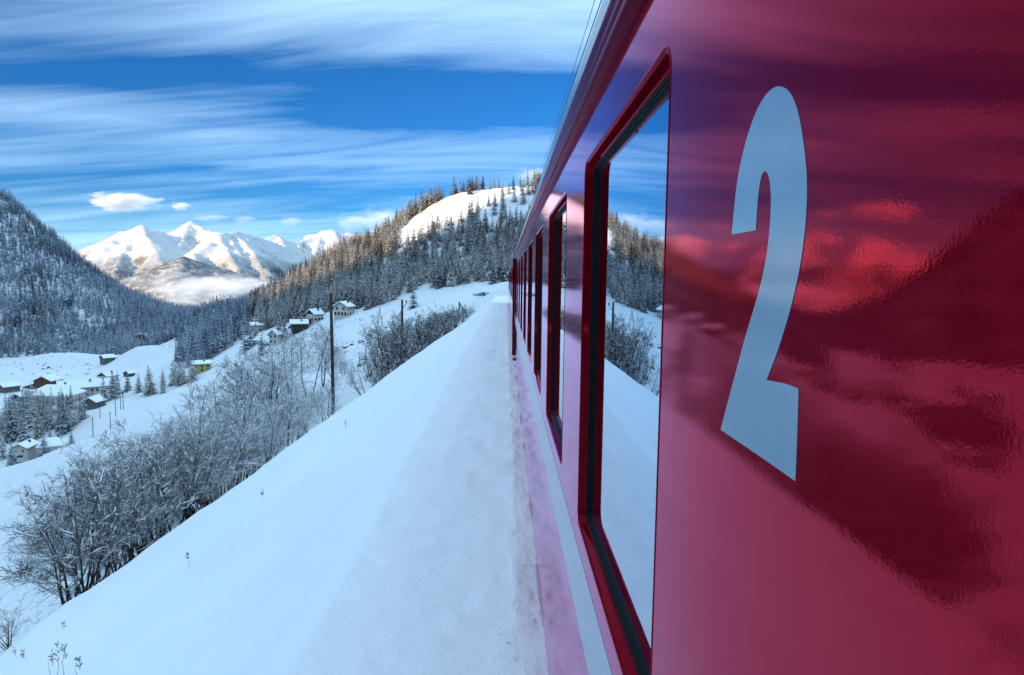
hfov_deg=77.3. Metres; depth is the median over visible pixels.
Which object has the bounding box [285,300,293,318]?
larch tree
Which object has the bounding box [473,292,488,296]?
brushwood heap
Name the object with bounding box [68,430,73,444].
spruce tree
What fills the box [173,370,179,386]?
larch tree
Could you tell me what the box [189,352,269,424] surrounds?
alder tree
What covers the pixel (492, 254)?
larch tree
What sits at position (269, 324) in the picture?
larch tree
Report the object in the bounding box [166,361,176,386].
larch tree
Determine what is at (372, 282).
spruce tree
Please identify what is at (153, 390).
larch tree
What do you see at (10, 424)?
spruce tree
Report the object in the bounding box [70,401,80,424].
larch tree
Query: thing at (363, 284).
larch tree
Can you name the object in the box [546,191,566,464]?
window
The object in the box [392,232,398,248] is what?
spruce tree
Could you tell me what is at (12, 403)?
spruce tree
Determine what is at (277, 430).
alder tree
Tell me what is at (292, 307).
larch tree
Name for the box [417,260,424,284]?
larch tree
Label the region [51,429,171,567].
alder tree
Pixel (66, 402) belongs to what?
spruce tree
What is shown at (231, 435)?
alder tree
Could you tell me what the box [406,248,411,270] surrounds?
larch tree
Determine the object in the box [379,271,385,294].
larch tree
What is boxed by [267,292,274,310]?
larch tree
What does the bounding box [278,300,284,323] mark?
larch tree
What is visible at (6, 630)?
shrub
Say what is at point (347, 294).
larch tree
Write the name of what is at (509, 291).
railway carriage
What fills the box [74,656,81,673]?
dry weed
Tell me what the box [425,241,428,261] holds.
larch tree
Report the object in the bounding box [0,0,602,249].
sky
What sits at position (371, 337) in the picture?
bare shrub
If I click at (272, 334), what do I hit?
house
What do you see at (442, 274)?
larch tree
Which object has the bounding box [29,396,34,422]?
spruce tree
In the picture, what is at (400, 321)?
bare shrub
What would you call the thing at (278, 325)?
spruce tree
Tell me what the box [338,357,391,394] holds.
bare shrub
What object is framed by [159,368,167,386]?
larch tree
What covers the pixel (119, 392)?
spruce tree
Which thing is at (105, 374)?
house
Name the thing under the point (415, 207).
spruce tree
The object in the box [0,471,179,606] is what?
alder tree
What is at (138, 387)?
larch tree
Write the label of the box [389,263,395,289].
spruce tree
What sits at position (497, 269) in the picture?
larch tree
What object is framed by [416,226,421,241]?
larch tree
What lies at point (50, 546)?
alder tree
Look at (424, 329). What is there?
bare shrub
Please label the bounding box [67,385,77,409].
spruce tree
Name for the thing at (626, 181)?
window
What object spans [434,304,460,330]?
bare shrub
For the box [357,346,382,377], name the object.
bare shrub
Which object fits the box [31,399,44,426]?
larch tree
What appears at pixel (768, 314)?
railway carriage
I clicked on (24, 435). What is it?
spruce tree
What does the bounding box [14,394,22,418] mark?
larch tree
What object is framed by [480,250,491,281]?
larch tree
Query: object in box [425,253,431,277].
spruce tree
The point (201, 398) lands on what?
alder tree
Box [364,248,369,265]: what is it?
larch tree
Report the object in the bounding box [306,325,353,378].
alder tree
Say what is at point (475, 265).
larch tree
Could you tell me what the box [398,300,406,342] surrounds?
telegraph pole
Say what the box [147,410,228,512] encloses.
alder tree
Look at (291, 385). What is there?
alder tree
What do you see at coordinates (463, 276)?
larch tree
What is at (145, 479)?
alder tree
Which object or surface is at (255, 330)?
spruce tree
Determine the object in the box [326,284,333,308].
larch tree
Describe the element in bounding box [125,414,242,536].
alder tree
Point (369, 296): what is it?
larch tree
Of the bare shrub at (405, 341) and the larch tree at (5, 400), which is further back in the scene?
the larch tree at (5, 400)
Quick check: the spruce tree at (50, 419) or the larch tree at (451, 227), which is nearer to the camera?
the spruce tree at (50, 419)
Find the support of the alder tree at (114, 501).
on the snowy ground
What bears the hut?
on the snowy ground
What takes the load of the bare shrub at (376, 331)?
on the snowy ground
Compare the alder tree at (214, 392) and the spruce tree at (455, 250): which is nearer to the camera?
the alder tree at (214, 392)
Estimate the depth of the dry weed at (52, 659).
8.13 m
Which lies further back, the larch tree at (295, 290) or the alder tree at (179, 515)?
the larch tree at (295, 290)
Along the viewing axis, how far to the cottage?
240.99 m
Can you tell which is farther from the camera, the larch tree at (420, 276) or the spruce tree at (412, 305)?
the larch tree at (420, 276)
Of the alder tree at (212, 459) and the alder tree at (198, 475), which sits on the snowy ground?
the alder tree at (198, 475)
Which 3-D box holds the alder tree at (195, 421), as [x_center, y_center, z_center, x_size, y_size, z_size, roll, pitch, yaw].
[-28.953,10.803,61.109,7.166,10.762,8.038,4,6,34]
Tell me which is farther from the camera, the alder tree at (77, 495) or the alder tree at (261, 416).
the alder tree at (261, 416)
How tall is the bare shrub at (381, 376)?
4.297 m
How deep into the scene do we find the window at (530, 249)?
8.21 m
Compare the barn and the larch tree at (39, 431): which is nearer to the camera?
the larch tree at (39, 431)
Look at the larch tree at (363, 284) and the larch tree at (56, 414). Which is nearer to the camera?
the larch tree at (56, 414)
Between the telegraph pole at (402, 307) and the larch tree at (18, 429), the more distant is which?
the larch tree at (18, 429)
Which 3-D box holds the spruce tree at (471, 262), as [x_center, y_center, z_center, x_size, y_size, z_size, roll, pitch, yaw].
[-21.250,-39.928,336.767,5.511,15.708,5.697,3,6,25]
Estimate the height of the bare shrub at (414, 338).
5.933 m
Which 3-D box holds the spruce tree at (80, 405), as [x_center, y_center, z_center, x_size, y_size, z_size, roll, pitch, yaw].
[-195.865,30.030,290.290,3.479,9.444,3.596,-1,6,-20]
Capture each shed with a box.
[0,381,21,392]
[10,392,22,400]
[81,395,106,409]
[98,354,115,364]
[123,370,135,376]
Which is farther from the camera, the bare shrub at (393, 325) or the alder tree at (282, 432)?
the bare shrub at (393, 325)
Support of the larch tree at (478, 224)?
on the snowy ground
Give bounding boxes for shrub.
[0,594,33,649]
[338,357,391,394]
[357,324,386,367]
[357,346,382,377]
[361,312,412,355]
[361,355,395,383]
[367,339,409,378]
[367,340,409,375]
[371,313,408,339]
[374,320,427,369]
[374,333,423,372]
[376,325,422,361]
[381,323,433,362]
[382,321,423,365]
[383,324,425,362]
[387,309,441,359]
[389,306,440,353]
[390,311,412,336]
[404,314,445,349]
[412,308,451,342]
[422,317,451,337]
[423,314,440,342]
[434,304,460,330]
[437,314,453,338]
[440,308,458,328]
[443,306,465,329]
[445,305,464,328]
[447,303,464,326]
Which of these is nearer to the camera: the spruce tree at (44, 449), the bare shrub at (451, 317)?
the bare shrub at (451, 317)
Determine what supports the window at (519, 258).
in the railway carriage at (768, 314)
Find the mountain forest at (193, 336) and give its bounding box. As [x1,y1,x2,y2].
[0,186,251,368]
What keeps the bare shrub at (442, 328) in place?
on the snow embankment
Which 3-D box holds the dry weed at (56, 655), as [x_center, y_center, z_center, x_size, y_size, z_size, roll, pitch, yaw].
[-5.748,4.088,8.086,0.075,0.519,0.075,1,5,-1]
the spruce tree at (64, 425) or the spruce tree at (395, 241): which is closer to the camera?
the spruce tree at (64, 425)
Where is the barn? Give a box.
[23,374,63,388]
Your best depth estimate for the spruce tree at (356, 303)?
309.68 m
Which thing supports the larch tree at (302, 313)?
on the snowy ground
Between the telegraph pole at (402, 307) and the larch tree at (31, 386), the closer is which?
the telegraph pole at (402, 307)
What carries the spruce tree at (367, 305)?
on the snowy ground
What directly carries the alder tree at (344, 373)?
on the snowy ground
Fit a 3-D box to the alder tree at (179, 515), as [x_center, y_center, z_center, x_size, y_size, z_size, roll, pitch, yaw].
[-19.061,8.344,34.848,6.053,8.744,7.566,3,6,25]
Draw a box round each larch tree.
[0,394,11,416]
[0,429,7,460]
[5,406,21,438]
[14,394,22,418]
[15,418,22,439]
[16,415,27,440]
[17,390,25,418]
[19,389,25,417]
[28,382,37,402]
[30,404,42,437]
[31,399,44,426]
[32,415,43,438]
[34,387,41,413]
[41,405,49,428]
[44,401,54,425]
[49,386,55,410]
[52,406,60,423]
[59,387,65,403]
[65,405,74,428]
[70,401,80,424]
[77,400,82,420]
[80,393,88,417]
[133,374,143,393]
[143,368,158,395]
[158,376,166,394]
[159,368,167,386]
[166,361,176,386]
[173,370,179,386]
[175,361,185,385]
[178,367,188,385]
[187,355,197,382]
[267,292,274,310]
[267,303,273,326]
[277,286,284,306]
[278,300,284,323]
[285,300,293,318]
[286,278,293,294]
[290,294,294,314]
[292,282,298,303]
[297,296,306,318]
[317,283,323,306]
[323,286,328,311]
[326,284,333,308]
[336,281,345,301]
[342,277,351,300]
[348,278,355,304]
[350,250,356,271]
[361,276,367,301]
[363,289,372,307]
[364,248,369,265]
[368,246,375,266]
[372,282,379,303]
[378,280,385,303]
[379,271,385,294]
[382,235,387,256]
[384,234,390,255]
[384,276,390,300]
[390,278,397,299]
[395,270,401,291]
[397,230,401,246]
[406,198,412,218]
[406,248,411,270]
[406,265,412,284]
[411,267,417,288]
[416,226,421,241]
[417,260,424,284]
[421,265,425,281]
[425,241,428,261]
[426,259,432,280]
[427,188,433,205]
[431,246,437,271]
[440,224,446,244]
[440,268,446,285]
[442,240,447,259]
[443,255,448,279]
[446,250,451,271]
[446,261,456,286]
[449,218,454,240]
[454,263,462,283]
[455,251,462,276]
[461,246,467,269]
[461,259,469,280]
[463,214,471,237]
[463,223,470,243]
[464,261,471,283]
[470,253,479,277]
[472,257,478,279]
[473,257,482,280]
[475,212,479,230]
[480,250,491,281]
[485,235,491,254]
[489,243,493,266]
[489,255,499,280]
[489,262,498,283]
[491,193,497,214]
[498,201,505,219]
[500,253,508,280]
[507,221,512,240]
[514,207,518,225]
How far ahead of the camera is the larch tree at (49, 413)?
273.49 m
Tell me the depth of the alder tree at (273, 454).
41.79 m
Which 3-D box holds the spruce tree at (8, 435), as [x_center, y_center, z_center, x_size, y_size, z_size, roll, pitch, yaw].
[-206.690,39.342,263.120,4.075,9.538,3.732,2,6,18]
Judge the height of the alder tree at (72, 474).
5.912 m
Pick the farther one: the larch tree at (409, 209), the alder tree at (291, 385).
the larch tree at (409, 209)
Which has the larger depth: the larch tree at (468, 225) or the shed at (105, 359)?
the shed at (105, 359)
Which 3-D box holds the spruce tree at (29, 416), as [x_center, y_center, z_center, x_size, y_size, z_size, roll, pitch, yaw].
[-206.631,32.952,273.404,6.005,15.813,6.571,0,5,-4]
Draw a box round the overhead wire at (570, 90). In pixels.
[516,0,601,246]
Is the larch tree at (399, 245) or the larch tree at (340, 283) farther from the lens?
the larch tree at (399, 245)
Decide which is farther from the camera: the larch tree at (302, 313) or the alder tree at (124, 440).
the larch tree at (302, 313)
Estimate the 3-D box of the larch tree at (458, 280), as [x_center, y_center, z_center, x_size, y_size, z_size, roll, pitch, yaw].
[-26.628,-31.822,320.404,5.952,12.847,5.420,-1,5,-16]
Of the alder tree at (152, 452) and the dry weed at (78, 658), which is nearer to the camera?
the dry weed at (78, 658)
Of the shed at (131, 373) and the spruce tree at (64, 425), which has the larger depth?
the shed at (131, 373)
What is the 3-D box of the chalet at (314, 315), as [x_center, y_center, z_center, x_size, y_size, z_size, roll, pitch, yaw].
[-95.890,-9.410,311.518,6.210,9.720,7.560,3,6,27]
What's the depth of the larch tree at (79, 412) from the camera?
273.87 m
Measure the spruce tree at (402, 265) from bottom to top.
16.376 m
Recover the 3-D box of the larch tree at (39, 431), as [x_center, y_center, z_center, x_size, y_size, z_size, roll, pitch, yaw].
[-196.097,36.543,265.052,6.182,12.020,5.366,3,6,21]
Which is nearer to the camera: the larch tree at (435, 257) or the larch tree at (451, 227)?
the larch tree at (435, 257)
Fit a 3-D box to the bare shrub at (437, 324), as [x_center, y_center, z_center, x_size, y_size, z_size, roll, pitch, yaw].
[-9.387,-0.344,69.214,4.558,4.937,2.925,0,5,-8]
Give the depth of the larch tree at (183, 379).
296.12 m
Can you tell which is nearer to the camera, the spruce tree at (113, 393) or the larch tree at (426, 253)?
the spruce tree at (113, 393)
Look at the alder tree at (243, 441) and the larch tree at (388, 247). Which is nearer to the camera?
the alder tree at (243, 441)
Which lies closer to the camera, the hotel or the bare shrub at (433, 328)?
the bare shrub at (433, 328)
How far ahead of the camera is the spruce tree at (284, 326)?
302.29 m
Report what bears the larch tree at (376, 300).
on the snowy ground
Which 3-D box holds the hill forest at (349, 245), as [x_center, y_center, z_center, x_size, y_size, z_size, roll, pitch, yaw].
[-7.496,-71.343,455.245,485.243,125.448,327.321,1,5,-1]
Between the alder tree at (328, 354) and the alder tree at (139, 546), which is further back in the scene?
the alder tree at (328, 354)
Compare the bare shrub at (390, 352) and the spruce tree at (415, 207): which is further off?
the spruce tree at (415, 207)
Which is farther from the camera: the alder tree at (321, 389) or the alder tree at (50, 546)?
the alder tree at (321, 389)
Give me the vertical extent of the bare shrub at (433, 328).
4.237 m
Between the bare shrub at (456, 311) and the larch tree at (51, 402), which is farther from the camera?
the larch tree at (51, 402)
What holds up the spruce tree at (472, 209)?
on the snowy ground
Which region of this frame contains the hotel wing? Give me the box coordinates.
[56,377,110,396]
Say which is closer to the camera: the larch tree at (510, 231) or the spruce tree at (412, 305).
the spruce tree at (412, 305)
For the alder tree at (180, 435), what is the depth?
37.75 m
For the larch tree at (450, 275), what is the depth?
317.90 m
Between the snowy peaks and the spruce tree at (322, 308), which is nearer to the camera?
the spruce tree at (322, 308)
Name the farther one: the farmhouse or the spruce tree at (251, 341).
the spruce tree at (251, 341)
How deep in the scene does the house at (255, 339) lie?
326.44 m
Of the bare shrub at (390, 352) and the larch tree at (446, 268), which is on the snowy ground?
the larch tree at (446, 268)
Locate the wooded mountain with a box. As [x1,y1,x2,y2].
[119,256,269,308]
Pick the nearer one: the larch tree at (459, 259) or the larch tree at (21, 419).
the larch tree at (21, 419)
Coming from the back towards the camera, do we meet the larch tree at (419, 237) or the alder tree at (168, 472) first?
the larch tree at (419, 237)
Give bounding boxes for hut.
[256,339,268,349]
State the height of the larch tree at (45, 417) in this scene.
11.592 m
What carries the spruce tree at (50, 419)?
on the snowy ground
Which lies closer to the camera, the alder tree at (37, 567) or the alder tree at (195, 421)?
the alder tree at (37, 567)
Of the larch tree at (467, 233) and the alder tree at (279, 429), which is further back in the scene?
the larch tree at (467, 233)
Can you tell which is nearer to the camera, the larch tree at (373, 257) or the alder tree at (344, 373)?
the alder tree at (344, 373)
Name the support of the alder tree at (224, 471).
on the snowy ground
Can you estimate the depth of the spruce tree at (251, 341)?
325.31 m
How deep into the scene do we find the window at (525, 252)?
10.17 m
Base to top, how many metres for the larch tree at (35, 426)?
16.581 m
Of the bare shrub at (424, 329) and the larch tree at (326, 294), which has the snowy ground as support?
the larch tree at (326, 294)
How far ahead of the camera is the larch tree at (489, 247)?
368.88 m
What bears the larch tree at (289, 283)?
on the snowy ground
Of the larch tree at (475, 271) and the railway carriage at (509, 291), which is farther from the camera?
the larch tree at (475, 271)
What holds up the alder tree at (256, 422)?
on the snow embankment
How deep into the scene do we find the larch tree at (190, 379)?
291.01 m
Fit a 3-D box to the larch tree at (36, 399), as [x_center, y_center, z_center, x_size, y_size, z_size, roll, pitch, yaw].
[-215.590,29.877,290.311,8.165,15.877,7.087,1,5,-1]
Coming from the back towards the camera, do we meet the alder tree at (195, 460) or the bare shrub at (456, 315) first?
the bare shrub at (456, 315)
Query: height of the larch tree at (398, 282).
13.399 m
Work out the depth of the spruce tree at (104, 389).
313.08 m
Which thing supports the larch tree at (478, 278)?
on the snowy ground
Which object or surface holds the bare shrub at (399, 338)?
on the snow embankment
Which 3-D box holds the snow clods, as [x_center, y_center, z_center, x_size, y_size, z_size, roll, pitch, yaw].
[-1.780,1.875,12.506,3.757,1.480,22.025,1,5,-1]
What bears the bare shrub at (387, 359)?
on the snow embankment
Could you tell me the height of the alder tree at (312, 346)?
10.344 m
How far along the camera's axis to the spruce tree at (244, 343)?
321.42 m
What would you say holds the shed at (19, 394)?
on the snowy ground
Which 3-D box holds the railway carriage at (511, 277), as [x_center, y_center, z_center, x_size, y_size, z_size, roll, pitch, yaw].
[1.296,-2.046,31.108,2.728,3.880,19.700,1,5,-1]
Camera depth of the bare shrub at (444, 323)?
74.69 m
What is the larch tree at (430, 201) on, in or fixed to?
on the snowy ground
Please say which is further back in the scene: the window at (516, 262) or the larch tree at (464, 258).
the larch tree at (464, 258)
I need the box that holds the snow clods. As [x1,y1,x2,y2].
[212,355,536,673]
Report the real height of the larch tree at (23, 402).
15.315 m
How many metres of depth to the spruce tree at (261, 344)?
291.97 m
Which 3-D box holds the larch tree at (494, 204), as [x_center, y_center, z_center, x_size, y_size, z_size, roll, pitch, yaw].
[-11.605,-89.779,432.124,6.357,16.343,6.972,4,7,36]
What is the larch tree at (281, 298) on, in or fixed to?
on the snowy ground
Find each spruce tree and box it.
[1,398,9,435]
[2,400,18,443]
[5,427,13,442]
[5,442,18,466]
[11,390,16,413]
[13,402,20,428]
[16,419,34,443]
[19,392,30,426]
[23,397,36,430]
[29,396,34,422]
[37,431,48,456]
[45,405,54,430]
[56,393,61,413]
[56,394,71,433]
[65,395,70,413]
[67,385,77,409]
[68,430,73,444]
[76,393,82,411]
[98,376,109,401]
[107,371,120,399]
[115,372,123,394]
[122,371,133,391]
[141,366,155,395]
[239,325,250,352]
[247,323,254,346]
[253,319,258,335]
[258,335,264,354]
[274,307,283,339]
[281,313,288,338]
[310,292,316,308]
[320,287,325,312]
[335,284,339,302]
[354,282,363,308]
[363,288,370,309]
[369,273,376,299]
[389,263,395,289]
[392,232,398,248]
[397,252,402,271]
[398,268,404,290]
[401,253,407,275]
[407,283,418,308]
[412,196,418,214]
[417,189,423,211]
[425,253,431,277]
[434,260,442,289]
[451,241,458,265]
[467,231,473,253]
[468,249,473,274]
[469,200,474,216]
[489,263,496,283]
[497,250,502,279]
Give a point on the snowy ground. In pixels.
(156, 359)
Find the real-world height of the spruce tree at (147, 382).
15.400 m
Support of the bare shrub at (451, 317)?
on the snow embankment
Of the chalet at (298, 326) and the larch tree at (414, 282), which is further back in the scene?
the larch tree at (414, 282)
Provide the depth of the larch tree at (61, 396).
300.69 m
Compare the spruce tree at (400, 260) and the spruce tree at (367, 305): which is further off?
the spruce tree at (400, 260)
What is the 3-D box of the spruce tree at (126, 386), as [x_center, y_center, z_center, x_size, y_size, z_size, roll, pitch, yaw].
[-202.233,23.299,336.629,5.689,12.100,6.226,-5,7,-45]
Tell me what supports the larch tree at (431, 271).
on the snowy ground
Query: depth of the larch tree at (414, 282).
325.87 m
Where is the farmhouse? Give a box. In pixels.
[333,300,355,320]
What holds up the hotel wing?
on the snowy ground
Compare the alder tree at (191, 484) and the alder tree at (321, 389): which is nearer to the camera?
the alder tree at (191, 484)
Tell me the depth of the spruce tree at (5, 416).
270.87 m
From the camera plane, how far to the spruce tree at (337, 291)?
324.53 m
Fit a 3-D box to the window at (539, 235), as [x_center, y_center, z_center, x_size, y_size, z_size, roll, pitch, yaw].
[0.252,-0.267,5.693,0.047,1.374,1.247,1,5,-1]
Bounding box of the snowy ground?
[0,186,535,650]
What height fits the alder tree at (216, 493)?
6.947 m
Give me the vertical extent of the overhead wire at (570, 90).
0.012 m
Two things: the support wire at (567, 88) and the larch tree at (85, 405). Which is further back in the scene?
the larch tree at (85, 405)
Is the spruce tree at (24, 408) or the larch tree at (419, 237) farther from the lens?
the larch tree at (419, 237)
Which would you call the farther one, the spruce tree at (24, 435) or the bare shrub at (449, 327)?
the spruce tree at (24, 435)
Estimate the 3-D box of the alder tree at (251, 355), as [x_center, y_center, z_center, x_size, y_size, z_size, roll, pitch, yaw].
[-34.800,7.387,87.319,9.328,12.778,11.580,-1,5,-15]
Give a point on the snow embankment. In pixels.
(389, 497)
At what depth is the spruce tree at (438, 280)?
317.31 m
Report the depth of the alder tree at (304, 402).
47.38 m
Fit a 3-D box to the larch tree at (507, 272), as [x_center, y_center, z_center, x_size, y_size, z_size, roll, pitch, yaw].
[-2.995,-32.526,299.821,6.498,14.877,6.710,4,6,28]
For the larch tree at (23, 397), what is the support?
on the snowy ground
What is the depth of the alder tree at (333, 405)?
49.32 m
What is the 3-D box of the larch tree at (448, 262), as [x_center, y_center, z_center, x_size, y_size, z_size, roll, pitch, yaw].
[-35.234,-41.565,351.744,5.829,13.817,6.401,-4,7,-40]
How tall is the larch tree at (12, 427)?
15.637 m
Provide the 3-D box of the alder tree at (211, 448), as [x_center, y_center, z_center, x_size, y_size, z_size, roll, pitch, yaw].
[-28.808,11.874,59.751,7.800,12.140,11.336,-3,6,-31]
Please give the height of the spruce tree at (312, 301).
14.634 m
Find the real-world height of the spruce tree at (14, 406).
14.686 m
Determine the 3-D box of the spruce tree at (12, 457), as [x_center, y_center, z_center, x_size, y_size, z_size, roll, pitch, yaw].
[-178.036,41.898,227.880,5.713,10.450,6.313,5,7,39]
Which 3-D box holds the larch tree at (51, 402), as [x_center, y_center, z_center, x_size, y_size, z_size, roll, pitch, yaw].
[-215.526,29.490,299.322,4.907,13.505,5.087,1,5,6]
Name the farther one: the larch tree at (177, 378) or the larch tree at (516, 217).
the larch tree at (516, 217)
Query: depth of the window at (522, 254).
12.10 m
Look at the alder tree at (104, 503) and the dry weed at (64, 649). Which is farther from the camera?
the alder tree at (104, 503)
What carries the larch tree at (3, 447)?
on the snowy ground
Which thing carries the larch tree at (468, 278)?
on the snowy ground
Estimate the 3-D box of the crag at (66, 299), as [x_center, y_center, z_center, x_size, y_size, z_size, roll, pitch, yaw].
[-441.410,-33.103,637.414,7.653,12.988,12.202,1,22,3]
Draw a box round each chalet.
[288,319,308,334]
[305,308,324,325]
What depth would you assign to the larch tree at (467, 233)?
395.72 m
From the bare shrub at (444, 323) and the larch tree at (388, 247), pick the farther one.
the larch tree at (388, 247)
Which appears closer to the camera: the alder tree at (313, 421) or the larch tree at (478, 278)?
the alder tree at (313, 421)
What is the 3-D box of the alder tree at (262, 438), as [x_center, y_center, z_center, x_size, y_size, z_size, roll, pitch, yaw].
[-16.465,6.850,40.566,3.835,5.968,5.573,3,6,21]
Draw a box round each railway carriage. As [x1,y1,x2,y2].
[508,267,509,312]
[510,256,513,331]
[512,0,1023,674]
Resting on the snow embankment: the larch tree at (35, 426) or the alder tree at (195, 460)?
the alder tree at (195, 460)
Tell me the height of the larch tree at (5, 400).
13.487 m
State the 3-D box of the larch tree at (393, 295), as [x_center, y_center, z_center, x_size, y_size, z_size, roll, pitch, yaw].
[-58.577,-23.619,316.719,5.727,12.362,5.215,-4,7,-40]
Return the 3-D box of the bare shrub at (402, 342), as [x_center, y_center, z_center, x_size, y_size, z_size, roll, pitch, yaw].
[-10.326,1.164,63.851,3.340,5.843,5.638,-7,9,-54]
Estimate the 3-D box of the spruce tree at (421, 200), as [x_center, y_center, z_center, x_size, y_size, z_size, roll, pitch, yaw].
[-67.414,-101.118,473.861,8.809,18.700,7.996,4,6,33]
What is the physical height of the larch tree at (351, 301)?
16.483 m
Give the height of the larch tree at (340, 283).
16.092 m
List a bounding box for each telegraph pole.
[327,293,335,414]
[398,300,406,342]
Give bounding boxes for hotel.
[24,382,87,404]
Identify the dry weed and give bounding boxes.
[48,649,54,671]
[53,641,59,674]
[60,643,67,673]
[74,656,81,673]
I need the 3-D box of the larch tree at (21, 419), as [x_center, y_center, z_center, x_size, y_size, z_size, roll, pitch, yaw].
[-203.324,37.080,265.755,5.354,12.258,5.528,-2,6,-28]
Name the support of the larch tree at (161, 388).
on the snowy ground
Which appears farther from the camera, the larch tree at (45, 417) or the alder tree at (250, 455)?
the larch tree at (45, 417)
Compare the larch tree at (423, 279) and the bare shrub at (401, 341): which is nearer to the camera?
the bare shrub at (401, 341)
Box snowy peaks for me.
[73,221,363,283]
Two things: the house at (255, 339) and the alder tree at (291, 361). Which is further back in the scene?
the house at (255, 339)
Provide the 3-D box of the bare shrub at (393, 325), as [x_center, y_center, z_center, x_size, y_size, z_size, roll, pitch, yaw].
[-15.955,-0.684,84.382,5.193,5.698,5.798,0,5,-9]
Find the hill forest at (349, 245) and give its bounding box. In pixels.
[249,167,541,329]
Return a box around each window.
[516,262,516,296]
[517,261,517,318]
[518,258,519,323]
[520,254,522,331]
[523,248,526,342]
[527,239,532,362]
[534,224,542,392]
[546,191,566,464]
[577,45,671,674]
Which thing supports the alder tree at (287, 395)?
on the snow embankment
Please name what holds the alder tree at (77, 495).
on the snowy ground
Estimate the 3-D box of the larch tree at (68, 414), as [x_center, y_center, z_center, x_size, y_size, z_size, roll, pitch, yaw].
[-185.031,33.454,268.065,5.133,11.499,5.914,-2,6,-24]
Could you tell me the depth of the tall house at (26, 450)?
238.43 m
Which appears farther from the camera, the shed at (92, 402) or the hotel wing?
the hotel wing
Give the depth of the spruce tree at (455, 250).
364.39 m
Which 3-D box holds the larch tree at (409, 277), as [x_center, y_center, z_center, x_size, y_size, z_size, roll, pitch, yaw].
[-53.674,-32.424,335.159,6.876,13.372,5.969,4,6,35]
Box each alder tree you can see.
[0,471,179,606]
[0,482,151,604]
[1,461,138,609]
[4,491,141,617]
[16,450,157,592]
[31,456,150,586]
[32,452,163,576]
[38,454,149,572]
[51,411,225,552]
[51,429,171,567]
[55,446,186,557]
[67,450,178,577]
[70,416,209,544]
[70,418,202,546]
[70,430,198,565]
[97,461,181,562]
[104,416,206,549]
[110,528,172,570]
[120,423,173,518]
[120,457,182,541]
[124,434,228,530]
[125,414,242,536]
[136,396,267,517]
[142,435,223,524]
[143,439,207,534]
[145,411,216,513]
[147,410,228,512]
[148,410,247,519]
[154,369,230,444]
[163,413,260,517]
[164,405,244,511]
[166,431,235,506]
[168,438,237,504]
[169,395,248,500]
[181,367,263,422]
[184,436,241,501]
[186,377,292,484]
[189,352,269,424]
[191,406,262,495]
[197,397,262,487]
[212,394,303,478]
[214,412,284,489]
[215,342,296,415]
[219,407,275,477]
[221,331,314,423]
[222,397,285,474]
[226,346,284,417]
[228,395,304,467]
[236,403,282,481]
[241,393,281,462]
[249,397,308,461]
[260,327,322,409]
[263,377,314,446]
[265,379,323,443]
[267,414,295,450]
[268,361,304,404]
[274,323,348,397]
[275,384,323,438]
[283,383,320,437]
[287,388,324,432]
[297,376,345,419]
[304,323,342,386]
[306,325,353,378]
[311,391,344,421]
[334,358,352,378]
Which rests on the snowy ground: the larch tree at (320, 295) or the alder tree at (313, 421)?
the larch tree at (320, 295)
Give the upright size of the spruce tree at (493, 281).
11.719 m
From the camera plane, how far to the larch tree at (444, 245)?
371.51 m
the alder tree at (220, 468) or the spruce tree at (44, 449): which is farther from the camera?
the spruce tree at (44, 449)
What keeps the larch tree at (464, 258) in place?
on the snowy ground
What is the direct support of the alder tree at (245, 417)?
on the snowy ground
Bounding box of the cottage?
[35,434,68,456]
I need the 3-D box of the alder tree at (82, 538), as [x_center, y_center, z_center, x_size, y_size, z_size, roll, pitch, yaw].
[-15.799,6.938,24.725,4.161,6.011,5.201,2,5,11]
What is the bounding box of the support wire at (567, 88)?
[525,0,594,203]
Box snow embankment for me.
[0,295,548,674]
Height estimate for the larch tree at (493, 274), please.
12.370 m
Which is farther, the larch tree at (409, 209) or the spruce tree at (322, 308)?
the larch tree at (409, 209)
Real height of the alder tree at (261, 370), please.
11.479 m
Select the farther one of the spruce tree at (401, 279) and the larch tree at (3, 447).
the spruce tree at (401, 279)
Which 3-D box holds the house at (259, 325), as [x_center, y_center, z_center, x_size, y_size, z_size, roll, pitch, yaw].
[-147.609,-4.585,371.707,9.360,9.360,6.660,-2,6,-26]
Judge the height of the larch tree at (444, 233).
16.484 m
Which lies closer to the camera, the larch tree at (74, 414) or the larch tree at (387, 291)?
the larch tree at (74, 414)
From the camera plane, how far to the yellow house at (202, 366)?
316.37 m
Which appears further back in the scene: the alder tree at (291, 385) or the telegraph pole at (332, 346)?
the alder tree at (291, 385)
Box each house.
[9,438,39,463]
[96,370,119,380]
[190,360,211,375]
[243,336,260,349]
[249,322,264,335]
[267,328,282,347]
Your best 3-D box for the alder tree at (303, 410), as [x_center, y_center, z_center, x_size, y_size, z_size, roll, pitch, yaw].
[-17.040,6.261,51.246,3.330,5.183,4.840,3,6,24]
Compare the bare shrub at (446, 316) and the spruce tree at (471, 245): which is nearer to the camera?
the bare shrub at (446, 316)
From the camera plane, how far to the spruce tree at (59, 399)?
292.30 m
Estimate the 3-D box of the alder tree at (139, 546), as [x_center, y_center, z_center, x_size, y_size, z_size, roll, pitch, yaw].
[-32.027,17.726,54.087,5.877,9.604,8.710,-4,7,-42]
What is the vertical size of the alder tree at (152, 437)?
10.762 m

